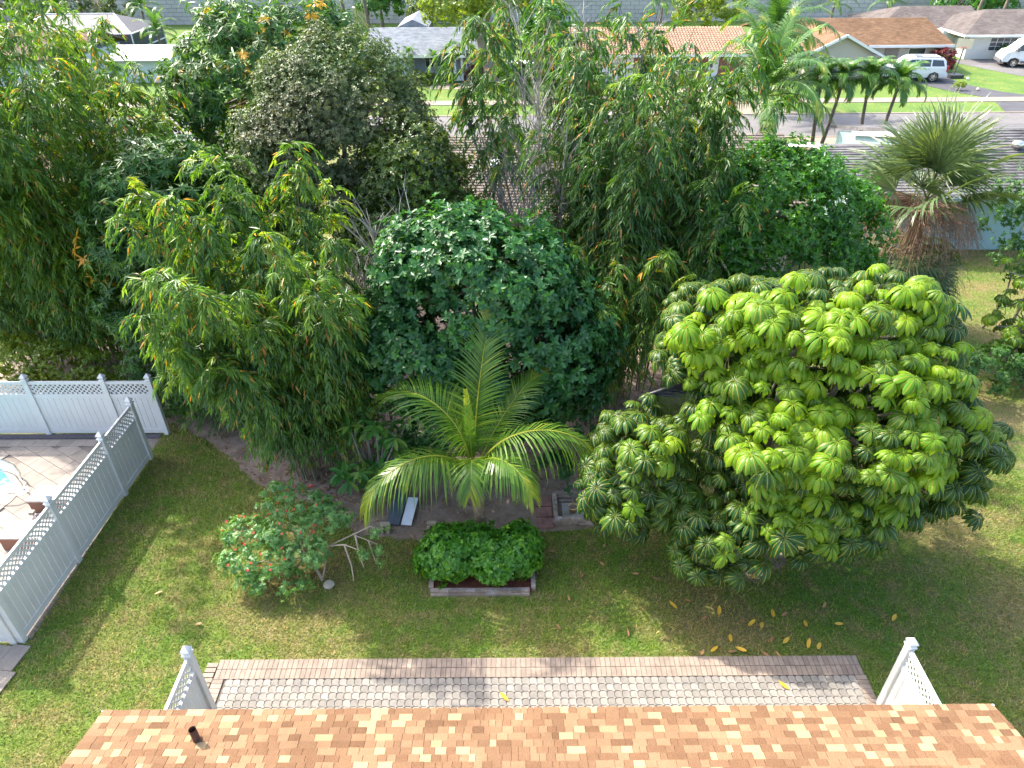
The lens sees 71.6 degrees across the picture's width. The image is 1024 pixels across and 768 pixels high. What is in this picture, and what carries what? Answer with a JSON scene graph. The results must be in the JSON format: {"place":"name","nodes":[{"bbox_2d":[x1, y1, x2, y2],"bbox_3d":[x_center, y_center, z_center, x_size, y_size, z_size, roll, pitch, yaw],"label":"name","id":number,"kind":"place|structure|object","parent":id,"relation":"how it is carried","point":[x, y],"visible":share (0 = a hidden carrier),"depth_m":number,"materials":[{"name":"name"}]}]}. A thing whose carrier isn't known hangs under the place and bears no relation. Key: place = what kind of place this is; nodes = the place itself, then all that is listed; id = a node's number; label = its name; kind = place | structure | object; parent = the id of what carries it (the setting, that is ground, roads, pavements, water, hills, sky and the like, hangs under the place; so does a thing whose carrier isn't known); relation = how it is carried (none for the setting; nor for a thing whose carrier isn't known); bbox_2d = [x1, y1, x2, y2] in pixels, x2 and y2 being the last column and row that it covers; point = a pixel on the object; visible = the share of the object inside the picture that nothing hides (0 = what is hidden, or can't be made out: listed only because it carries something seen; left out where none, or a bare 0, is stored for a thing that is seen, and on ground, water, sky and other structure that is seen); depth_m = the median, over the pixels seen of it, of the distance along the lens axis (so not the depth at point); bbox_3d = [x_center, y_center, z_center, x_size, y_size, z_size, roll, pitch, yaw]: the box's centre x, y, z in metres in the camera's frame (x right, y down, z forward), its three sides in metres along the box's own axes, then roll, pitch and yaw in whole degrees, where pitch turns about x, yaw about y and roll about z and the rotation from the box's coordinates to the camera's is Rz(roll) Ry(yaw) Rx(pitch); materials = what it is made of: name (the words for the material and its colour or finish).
{"place":"outdoors","nodes":[
{"label":"outdoors","id":0,"kind":"place"},
{"bbox_2d":[0,30,129,86],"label":"brown roof house","id":1,"kind":"structure","parent":0,"point":[115,37],"depth_m":59.70,"materials":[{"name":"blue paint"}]},
{"bbox_2d":[109,44,187,82],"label":"white shed","id":2,"kind":"structure","parent":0,"point":[146,56],"depth_m":59.32,"materials":[{"name":"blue paint"}]},
{"bbox_2d":[8,102,1003,117],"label":"front lawn","id":3,"kind":"structure","parent":0,"point":[840,107],"depth_m":51.50,"materials":[{"name":"green plant"}]},
{"bbox_2d":[0,21,1023,767],"bbox_3d":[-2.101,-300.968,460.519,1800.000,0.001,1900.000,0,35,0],"label":"ground","id":4,"kind":"structure","parent":0,"point":[1010,411],"depth_m":15.56,"materials":[{"name":"plant"}]},
{"bbox_2d":[0,615,17,644],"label":"lattice fence","id":5,"kind":"object","parent":4,"relation":"on","point":[6,634],"visible":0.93,"depth_m":14.63,"materials":[{"name":"white plastic"}]},
{"bbox_2d":[0,438,159,693],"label":"pool deck","id":6,"kind":"structure","parent":4,"relation":"on","point":[37,462],"depth_m":19.22,"materials":[{"name":"stone"}]},
{"bbox_2d":[0,461,26,510],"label":"pool coping","id":7,"kind":"object","parent":6,"relation":"on","point":[9,496],"visible":0.65,"depth_m":18.81,"materials":[{"name":"concrete"}]},
{"bbox_2d":[0,469,13,498],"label":"pool water","id":8,"kind":"structure","parent":7,"relation":"in","point":[6,485],"depth_m":18.81,"materials":[{"name":"teal liquid"}]},
{"bbox_2d":[0,520,50,549],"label":"pool bench","id":9,"kind":"object","parent":6,"relation":"on","point":[12,532],"visible":0.39,"depth_m":16.84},
{"bbox_2d":[25,485,79,512],"bbox_3d":[-11.340,2.935,18.046,1.560,0.450,0.582,0,35,0],"label":"pool bench","id":10,"kind":"object","parent":6,"relation":"on","point":[36,496],"visible":0.36,"depth_m":17.87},
{"bbox_2d":[0,397,153,642],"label":"lattice fence","id":11,"kind":"object","parent":6,"relation":"on","point":[38,576],"visible":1,"depth_m":16.27,"materials":[{"name":"white plastic"}]},
{"bbox_2d":[0,434,161,438],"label":"gravel strip","id":12,"kind":"object","parent":4,"relation":"on","point":[58,436],"visible":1,"depth_m":20.47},
{"bbox_2d":[0,373,170,434],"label":"lattice fence","id":13,"kind":"object","parent":4,"relation":"on","point":[31,410],"visible":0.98,"depth_m":20.04,"materials":[{"name":"white plastic"}]},
{"bbox_2d":[0,346,172,410],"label":"planting soil","id":14,"kind":"structure","parent":4,"relation":"on","point":[68,367],"depth_m":23.36,"materials":[{"name":"soil"}]},
{"bbox_2d":[0,107,57,370],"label":"bamboo clump","id":15,"kind":"object","parent":14,"relation":"on","point":[9,321],"visible":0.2,"depth_m":21.83,"materials":[{"name":"green plant"}]},
{"bbox_2d":[0,329,127,392],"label":"hedge","id":16,"kind":"object","parent":14,"relation":"on","point":[91,372],"visible":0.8,"depth_m":21.63,"materials":[{"name":"green plant"}]},
{"bbox_2d":[130,0,379,254],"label":"mango tree","id":17,"kind":"object","parent":4,"relation":"on","point":[227,40],"visible":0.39,"depth_m":21.52,"materials":[{"name":"green plant"}]},
{"bbox_2d":[211,476,390,601],"bbox_3d":[-4.681,3.657,15.792,3.821,2.002,2.526,12,36,17],"label":"flowering shrub","id":18,"kind":"object","parent":4,"relation":"on","point":[315,560],"visible":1,"depth_m":15.67,"materials":[{"name":"green plant"}]},
{"bbox_2d":[124,304,663,540],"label":"planting soil","id":19,"kind":"structure","parent":4,"relation":"on","point":[509,510],"depth_m":18.81,"materials":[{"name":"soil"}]},
{"bbox_2d":[0,0,201,387],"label":"bamboo clump","id":20,"kind":"object","parent":19,"relation":"on","point":[36,240],"visible":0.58,"depth_m":19.56,"materials":[{"name":"green plant"}]},
{"bbox_2d":[116,339,199,424],"bbox_3d":[-10.255,-0.335,20.935,3.222,2.774,2.068,18,38,24],"label":"shrub","id":21,"kind":"object","parent":19,"relation":"on","point":[138,369],"visible":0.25,"depth_m":20.53,"materials":[{"name":"green plant"}]},
{"bbox_2d":[60,133,293,352],"bbox_3d":[-9.505,-3.367,20.870,6.254,7.872,5.494,0,35,0],"label":"mango tree","id":22,"kind":"object","parent":19,"relation":"on","point":[158,163],"visible":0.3,"depth_m":18.81,"materials":[{"name":"green plant"}]},
{"bbox_2d":[108,220,259,449],"bbox_3d":[-8.008,-1.276,19.585,4.202,5.870,3.846,-25,42,-31],"label":"bamboo clump","id":23,"kind":"object","parent":19,"relation":"on","point":[201,418],"visible":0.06,"depth_m":18.93,"materials":[{"name":"green plant"}]},
{"bbox_2d":[95,138,388,480],"bbox_3d":[-5.827,-0.859,16.363,5.644,8.654,5.419,-9,35,-13],"label":"bamboo clump","id":24,"kind":"object","parent":19,"relation":"on","point":[282,373],"visible":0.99,"depth_m":15.34,"materials":[{"name":"green plant"}]},
{"bbox_2d":[220,18,457,287],"bbox_3d":[-5.011,-5.565,21.935,6.841,10.231,5.910,0,35,0],"label":"oak tree","id":25,"kind":"object","parent":19,"relation":"on","point":[295,70],"visible":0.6,"depth_m":19.26,"materials":[{"name":"green plant"}]},
{"bbox_2d":[320,396,416,495],"bbox_3d":[-3.582,1.766,17.930,2.472,2.478,2.163,-28,43,-34],"label":"plumeria","id":26,"kind":"object","parent":19,"relation":"on","point":[375,463],"visible":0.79,"depth_m":17.58,"materials":[{"name":"green plant"}]},
{"bbox_2d":[326,171,425,432],"bbox_3d":[-3.560,-1.742,18.666,3.039,7.473,2.808,-15,37,-20],"label":"dead bamboo","id":27,"kind":"object","parent":19,"relation":"on","point":[362,276],"visible":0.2,"depth_m":17.90,"materials":[{"name":"plant"}]},
{"bbox_2d":[386,490,407,525],"bbox_3d":[-2.878,3.102,17.832,0.336,0.202,1.033,3,35,6],"label":"slate slab","id":28,"kind":"object","parent":19,"relation":"on","point":[394,516],"depth_m":17.74,"materials":[{"name":"stone"}]},
{"bbox_2d":[401,497,417,525],"bbox_3d":[-2.558,3.181,17.766,0.257,0.161,0.834,3,35,6],"label":"pale board","id":29,"kind":"object","parent":19,"relation":"on","point":[408,516],"visible":1,"depth_m":17.72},
{"bbox_2d":[388,423,450,467],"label":"ground cover","id":30,"kind":"object","parent":19,"relation":"on","point":[410,431],"visible":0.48,"depth_m":18.55,"materials":[{"name":"green plant"}]},
{"bbox_2d":[333,108,508,322],"bbox_3d":[-2.607,-3.813,21.091,5.360,8.281,4.025,0,35,0],"label":"oak tree","id":31,"kind":"object","parent":19,"relation":"on","point":[421,153],"visible":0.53,"depth_m":19.07,"materials":[{"name":"green plant"}]},
{"bbox_2d":[359,301,604,528],"bbox_3d":[-0.591,1.291,15.909,5.533,5.592,4.100,0,35,0],"label":"coconut palm","id":32,"kind":"object","parent":19,"relation":"on","point":[471,483],"visible":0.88,"depth_m":15.27,"materials":[{"name":"plant"}]},
{"bbox_2d":[347,192,629,449],"bbox_3d":[-0.706,-1.040,17.900,7.305,7.392,5.125,0,35,0],"label":"ficus tree","id":33,"kind":"object","parent":19,"relation":"on","point":[410,272],"visible":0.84,"depth_m":16.11,"materials":[{"name":"green plant"}]},
{"bbox_2d":[453,76,565,262],"bbox_3d":[-0.010,-4.429,21.332,3.206,8.844,3.478,0,35,0],"label":"dead bamboo","id":34,"kind":"object","parent":19,"relation":"on","point":[504,204],"visible":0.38,"depth_m":20.00,"materials":[{"name":"plant"}]},
{"bbox_2d":[536,497,551,506],"bbox_3d":[0.811,3.014,18.153,0.400,0.050,0.340,0,35,1],"label":"stepping stone","id":35,"kind":"object","parent":19,"relation":"on","point":[546,501],"visible":0.86,"depth_m":18.10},
{"bbox_2d":[536,507,552,516],"bbox_3d":[0.812,3.224,17.848,0.400,0.050,0.340,-1,35,-1],"label":"stepping stone","id":36,"kind":"object","parent":19,"relation":"on","point":[544,511],"visible":1,"depth_m":17.83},
{"bbox_2d":[537,517,552,528],"bbox_3d":[0.814,3.434,17.543,0.400,0.050,0.340,-1,35,0],"label":"stepping stone","id":37,"kind":"object","parent":19,"relation":"on","point":[544,522],"visible":1,"depth_m":17.52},
{"bbox_2d":[426,0,676,225],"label":"bamboo clump","id":38,"kind":"object","parent":19,"relation":"on","point":[495,49],"visible":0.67,"depth_m":18.83,"materials":[{"name":"green plant"}]},
{"bbox_2d":[533,447,574,479],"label":"plant","id":39,"kind":"object","parent":19,"relation":"on","point":[563,471],"visible":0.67,"depth_m":18.61,"materials":[{"name":"green plant"}]},
{"bbox_2d":[552,490,592,524],"bbox_3d":[1.569,3.110,17.870,1.132,0.212,1.026,0,35,0],"label":"brick planter","id":40,"kind":"object","parent":19,"relation":"on","point":[565,498],"visible":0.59,"depth_m":17.76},
{"bbox_2d":[563,477,576,513],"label":"potted plant","id":41,"kind":"object","parent":40,"relation":"on","point":[572,506],"visible":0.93,"depth_m":17.64,"materials":[{"name":"green plant"}]},
{"bbox_2d":[497,0,667,362],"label":"dead bamboo","id":42,"kind":"object","parent":19,"relation":"on","point":[538,112],"visible":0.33,"depth_m":18.65,"materials":[{"name":"plant"}]},
{"bbox_2d":[525,199,710,423],"bbox_3d":[2.285,-1.508,19.592,5.270,5.970,5.272,0,35,0],"label":"bamboo clump","id":43,"kind":"object","parent":19,"relation":"on","point":[626,282],"visible":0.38,"depth_m":18.09,"materials":[{"name":"green plant"}]},
{"bbox_2d":[516,0,785,399],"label":"bamboo clump","id":44,"kind":"object","parent":19,"relation":"on","point":[597,199],"visible":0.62,"depth_m":17.55,"materials":[{"name":"green plant"}]},
{"bbox_2d":[588,56,802,341],"bbox_3d":[4.281,-5.130,22.007,5.896,9.180,5.287,-19,39,-25],"label":"bamboo clump","id":45,"kind":"object","parent":19,"relation":"on","point":[695,81],"visible":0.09,"depth_m":19.41,"materials":[{"name":"green plant"}]},
{"bbox_2d":[433,557,530,591],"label":"mulch","id":46,"kind":"object","parent":4,"relation":"on","point":[471,585],"visible":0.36,"depth_m":15.92,"materials":[{"name":"soil"}]},
{"bbox_2d":[410,518,501,588],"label":"bed shrub","id":47,"kind":"object","parent":46,"relation":"on","point":[443,550],"visible":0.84,"depth_m":15.73,"materials":[{"name":"green plant"}]},
{"bbox_2d":[474,517,545,586],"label":"bed shrub","id":48,"kind":"object","parent":46,"relation":"on","point":[520,546],"visible":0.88,"depth_m":15.69,"materials":[{"name":"green plant"}]},
{"bbox_2d":[429,572,535,596],"bbox_3d":[-0.665,4.127,16.476,2.384,0.141,1.859,0,35,0],"label":"timber bed border","id":49,"kind":"object","parent":4,"relation":"on","point":[503,591],"visible":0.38,"depth_m":15.73,"materials":[{"name":"wood"}]},
{"bbox_2d":[0,0,1023,25],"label":"noise barrier","id":50,"kind":"object","parent":4,"relation":"on","point":[171,10],"visible":0.19,"depth_m":86.33,"materials":[{"name":"concrete"}]},
{"bbox_2d":[111,111,1023,118],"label":"kerb","id":51,"kind":"structure","parent":4,"relation":"on","point":[785,113],"depth_m":50.01,"materials":[{"name":"concrete"}]},
{"bbox_2d":[686,515,785,581],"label":"planting soil","id":52,"kind":"structure","parent":4,"relation":"on","point":[779,557],"depth_m":16.44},
{"bbox_2d":[573,263,1015,593],"bbox_3d":[5.720,1.117,14.755,8.884,7.227,5.051,0,35,0],"label":"umbrella tree","id":53,"kind":"object","parent":52,"relation":"on","point":[891,487],"visible":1,"depth_m":13.35,"materials":[{"name":"green plant"}]},
{"bbox_2d":[693,4,848,136],"bbox_3d":[14.371,-16.905,40.119,8.784,8.045,9.152,0,35,0],"label":"royal palm","id":54,"kind":"object","parent":4,"relation":"on","point":[781,71],"visible":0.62,"depth_m":39.06,"materials":[{"name":"plant"}]},
{"bbox_2d":[654,131,898,361],"bbox_3d":[7.583,-3.591,21.167,7.449,7.684,5.419,0,35,0],"label":"glossy tree","id":55,"kind":"object","parent":4,"relation":"on","point":[822,180],"visible":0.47,"depth_m":19.25,"materials":[{"name":"green plant"}]},
{"bbox_2d":[876,638,940,704],"bbox_3d":[7.021,5.804,12.225,0.164,2.105,1.964,0,35,0],"label":"lattice fence","id":56,"kind":"object","parent":4,"relation":"on","point":[900,687],"visible":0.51,"depth_m":12.55,"materials":[{"name":"white plastic"}]},
{"bbox_2d":[844,84,1023,303],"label":"fan palm","id":57,"kind":"object","parent":4,"relation":"on","point":[952,155],"visible":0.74,"depth_m":22.00,"materials":[{"name":"green plant"}]},
{"bbox_2d":[959,337,1023,398],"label":"hedge","id":58,"kind":"object","parent":4,"relation":"on","point":[1014,366],"visible":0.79,"depth_m":21.06,"materials":[{"name":"green plant"}]},
{"bbox_2d":[975,159,1023,327],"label":"tree","id":59,"kind":"object","parent":4,"relation":"on","point":[1018,240],"visible":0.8,"depth_m":22.93,"materials":[{"name":"green plant"}]},
{"bbox_2d":[981,252,1023,372],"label":"umbrella tree","id":60,"kind":"object","parent":4,"relation":"on","point":[1013,332],"visible":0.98,"depth_m":21.54,"materials":[{"name":"green plant"}]},
{"bbox_2d":[0,21,1023,103],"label":"front lawn","id":61,"kind":"structure","parent":0,"point":[993,80],"depth_m":58.74,"materials":[{"name":"green plant"}]},
{"bbox_2d":[0,0,139,25],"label":"dark tree","id":62,"kind":"object","parent":61,"relation":"on","point":[108,6],"visible":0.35,"depth_m":76.80,"materials":[{"name":"green plant"}]},
{"bbox_2d":[25,13,167,44],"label":"roof","id":63,"kind":"structure","parent":61,"relation":"on","point":[127,27],"depth_m":67.69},
{"bbox_2d":[120,0,163,19],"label":"feather palm","id":64,"kind":"object","parent":61,"relation":"on","point":[136,8],"visible":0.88,"depth_m":73.26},
{"bbox_2d":[131,6,179,44],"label":"feather palm","id":65,"kind":"object","parent":61,"relation":"on","point":[153,16],"visible":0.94,"depth_m":66.28,"materials":[{"name":"plant"}]},
{"bbox_2d":[353,0,407,27],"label":"dark tree","id":66,"kind":"object","parent":61,"relation":"on","point":[380,5],"visible":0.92,"depth_m":78.77,"materials":[{"name":"green plant"}]},
{"bbox_2d":[366,11,483,80],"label":"blue roof house","id":67,"kind":"structure","parent":61,"relation":"on","point":[411,30],"depth_m":60.22,"materials":[{"name":"paint"}]},
{"bbox_2d":[405,0,453,26],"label":"olive tree","id":68,"kind":"object","parent":61,"relation":"on","point":[411,9],"visible":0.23,"depth_m":75.86,"materials":[{"name":"green plant"}]},
{"bbox_2d":[403,68,456,85],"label":"flower bush","id":69,"kind":"object","parent":61,"relation":"on","point":[426,77],"visible":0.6,"depth_m":58.15,"materials":[{"name":"green plant"}]},
{"bbox_2d":[415,0,539,82],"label":"ficus tree","id":70,"kind":"object","parent":61,"relation":"on","point":[450,8],"visible":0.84,"depth_m":54.31,"materials":[{"name":"green plant"}]},
{"bbox_2d":[497,61,560,82],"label":"green bush","id":71,"kind":"object","parent":61,"relation":"on","point":[528,77],"visible":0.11,"depth_m":58.42,"materials":[{"name":"green plant"}]},
{"bbox_2d":[518,0,573,54],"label":"bushy tree","id":72,"kind":"object","parent":61,"relation":"on","point":[531,22],"visible":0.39,"depth_m":66.02,"materials":[{"name":"green plant"}]},
{"bbox_2d":[643,0,683,26],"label":"feather palm","id":73,"kind":"object","parent":61,"relation":"on","point":[665,9],"visible":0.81,"depth_m":68.95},
{"bbox_2d":[667,0,750,26],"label":"olive tree","id":74,"kind":"object","parent":61,"relation":"on","point":[716,5],"visible":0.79,"depth_m":73.29,"materials":[{"name":"green plant"}]},
{"bbox_2d":[809,0,857,17],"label":"feather palm","id":75,"kind":"object","parent":61,"relation":"on","point":[838,6],"visible":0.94,"depth_m":74.60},
{"bbox_2d":[740,17,954,78],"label":"tan roof house","id":76,"kind":"structure","parent":61,"relation":"on","point":[877,37],"depth_m":61.53,"materials":[{"name":"beige paint"}]},
{"bbox_2d":[884,48,899,61],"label":"door","id":77,"kind":"structure","parent":76,"relation":"in","point":[888,51],"depth_m":61.52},
{"bbox_2d":[845,5,1023,58],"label":"white house","id":78,"kind":"structure","parent":61,"relation":"on","point":[990,31],"depth_m":66.79,"materials":[{"name":"paint"}]},
{"bbox_2d":[987,37,1018,50],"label":"window","id":79,"kind":"structure","parent":78,"relation":"in","point":[995,42],"depth_m":65.45,"materials":[{"name":"glass"}]},
{"bbox_2d":[929,46,957,69],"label":"red bush","id":80,"kind":"object","parent":61,"relation":"on","point":[951,61],"visible":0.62,"depth_m":60.61,"materials":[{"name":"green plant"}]},
{"bbox_2d":[946,38,974,78],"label":"basketball hoop","id":81,"kind":"object","parent":61,"relation":"on","point":[963,44],"visible":0.99,"depth_m":57.90,"materials":[{"name":"white plastic"}]},
{"bbox_2d":[929,0,1021,10],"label":"green tree","id":82,"kind":"object","parent":61,"relation":"on","point":[993,4],"visible":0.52,"depth_m":79.82,"materials":[{"name":"green plant"}]},
{"bbox_2d":[14,97,1023,108],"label":"sidewalk","id":83,"kind":"structure","parent":0,"point":[882,100],"depth_m":53.14,"materials":[{"name":"concrete"}]},
{"bbox_2d":[21,113,1023,140],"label":"road","id":84,"kind":"structure","parent":0,"point":[804,125],"depth_m":48.40,"materials":[{"name":"asphalt"}]},
{"bbox_2d":[203,655,876,708],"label":"patio","id":85,"kind":"structure","parent":0,"point":[517,682],"depth_m":13.97,"materials":[{"name":"beige brick"}]},
{"bbox_2d":[164,646,216,709],"bbox_3d":[-5.679,5.926,12.175,0.164,2.105,1.964,0,35,0],"label":"lattice fence","id":86,"kind":"object","parent":85,"relation":"on","point":[196,695],"visible":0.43,"depth_m":12.49,"materials":[{"name":"white plastic"}]},
{"bbox_2d":[60,704,1023,767],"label":"house","id":87,"kind":"structure","parent":0,"point":[881,736],"depth_m":10.34,"materials":[{"name":"tile"}]},
{"bbox_2d":[364,133,816,271],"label":"tan grey house","id":88,"kind":"structure","parent":0,"point":[758,136],"depth_m":29.19,"materials":[{"name":"beige paint"}]},
{"bbox_2d":[564,26,755,87],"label":"brick house","id":89,"kind":"structure","parent":0,"point":[703,39],"depth_m":59.02,"materials":[{"name":"tile"}]},
{"bbox_2d":[598,57,633,80],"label":"garage door","id":90,"kind":"structure","parent":89,"relation":"in","point":[631,59],"depth_m":58.70,"materials":[{"name":"white paint"}]},
{"bbox_2d":[706,57,719,79],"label":"door","id":91,"kind":"structure","parent":89,"relation":"in","point":[715,66],"depth_m":58.83,"materials":[{"name":"white paint"}]},
{"bbox_2d":[738,103,797,112],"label":"paver driveway","id":92,"kind":"structure","parent":0,"point":[747,110],"depth_m":51.14,"materials":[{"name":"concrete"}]},
{"bbox_2d":[714,0,842,106],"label":"royal palm","id":93,"kind":"object","parent":92,"relation":"on","point":[778,9],"visible":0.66,"depth_m":47.51,"materials":[{"name":"plant"}]},
{"bbox_2d":[797,137,836,148],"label":"paver driveway","id":94,"kind":"structure","parent":0,"point":[830,140],"depth_m":44.77,"materials":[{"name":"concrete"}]},
{"bbox_2d":[792,56,850,148],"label":"christmas palm","id":95,"kind":"object","parent":94,"relation":"on","point":[824,78],"visible":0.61,"depth_m":39.75,"materials":[{"name":"plant"}]},
{"bbox_2d":[812,58,875,143],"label":"christmas palm","id":96,"kind":"object","parent":94,"relation":"on","point":[850,88],"visible":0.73,"depth_m":39.67,"materials":[{"name":"plant"}]},
{"bbox_2d":[836,55,900,130],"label":"christmas palm","id":97,"kind":"object","parent":94,"relation":"on","point":[873,69],"visible":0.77,"depth_m":39.80,"materials":[{"name":"plant"}]},
{"bbox_2d":[870,59,930,124],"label":"christmas palm","id":98,"kind":"object","parent":94,"relation":"on","point":[904,68],"visible":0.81,"depth_m":39.96,"materials":[{"name":"plant"}]},
{"bbox_2d":[786,239,1023,401],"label":"grass","id":99,"kind":"structure","parent":0,"point":[980,375],"depth_m":27.40,"materials":[{"name":"plant"}]},
{"bbox_2d":[787,124,1023,249],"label":"teal house","id":100,"kind":"structure","parent":0,"point":[844,144],"depth_m":30.66,"materials":[{"name":"paint"}]},
{"bbox_2d":[878,77,1023,96],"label":"asphalt driveway","id":101,"kind":"structure","parent":0,"point":[944,83],"depth_m":55.96,"materials":[{"name":"asphalt"}]},
{"bbox_2d":[881,54,949,81],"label":"parked suv","id":102,"kind":"object","parent":101,"relation":"on","point":[937,67],"visible":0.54,"depth_m":57.70,"materials":[{"name":"white paint"}]},
{"bbox_2d":[956,59,1023,75],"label":"van driveway","id":103,"kind":"structure","parent":0,"point":[997,66],"depth_m":63.62,"materials":[{"name":"concrete"}]},
{"bbox_2d":[993,37,1023,66],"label":"parked van","id":104,"kind":"object","parent":103,"relation":"on","point":[1012,55],"visible":1,"depth_m":62.60,"materials":[{"name":"white paint"}]},
{"bbox_2d":[996,102,1023,111],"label":"driveway","id":105,"kind":"structure","parent":0,"point":[1011,106],"depth_m":51.45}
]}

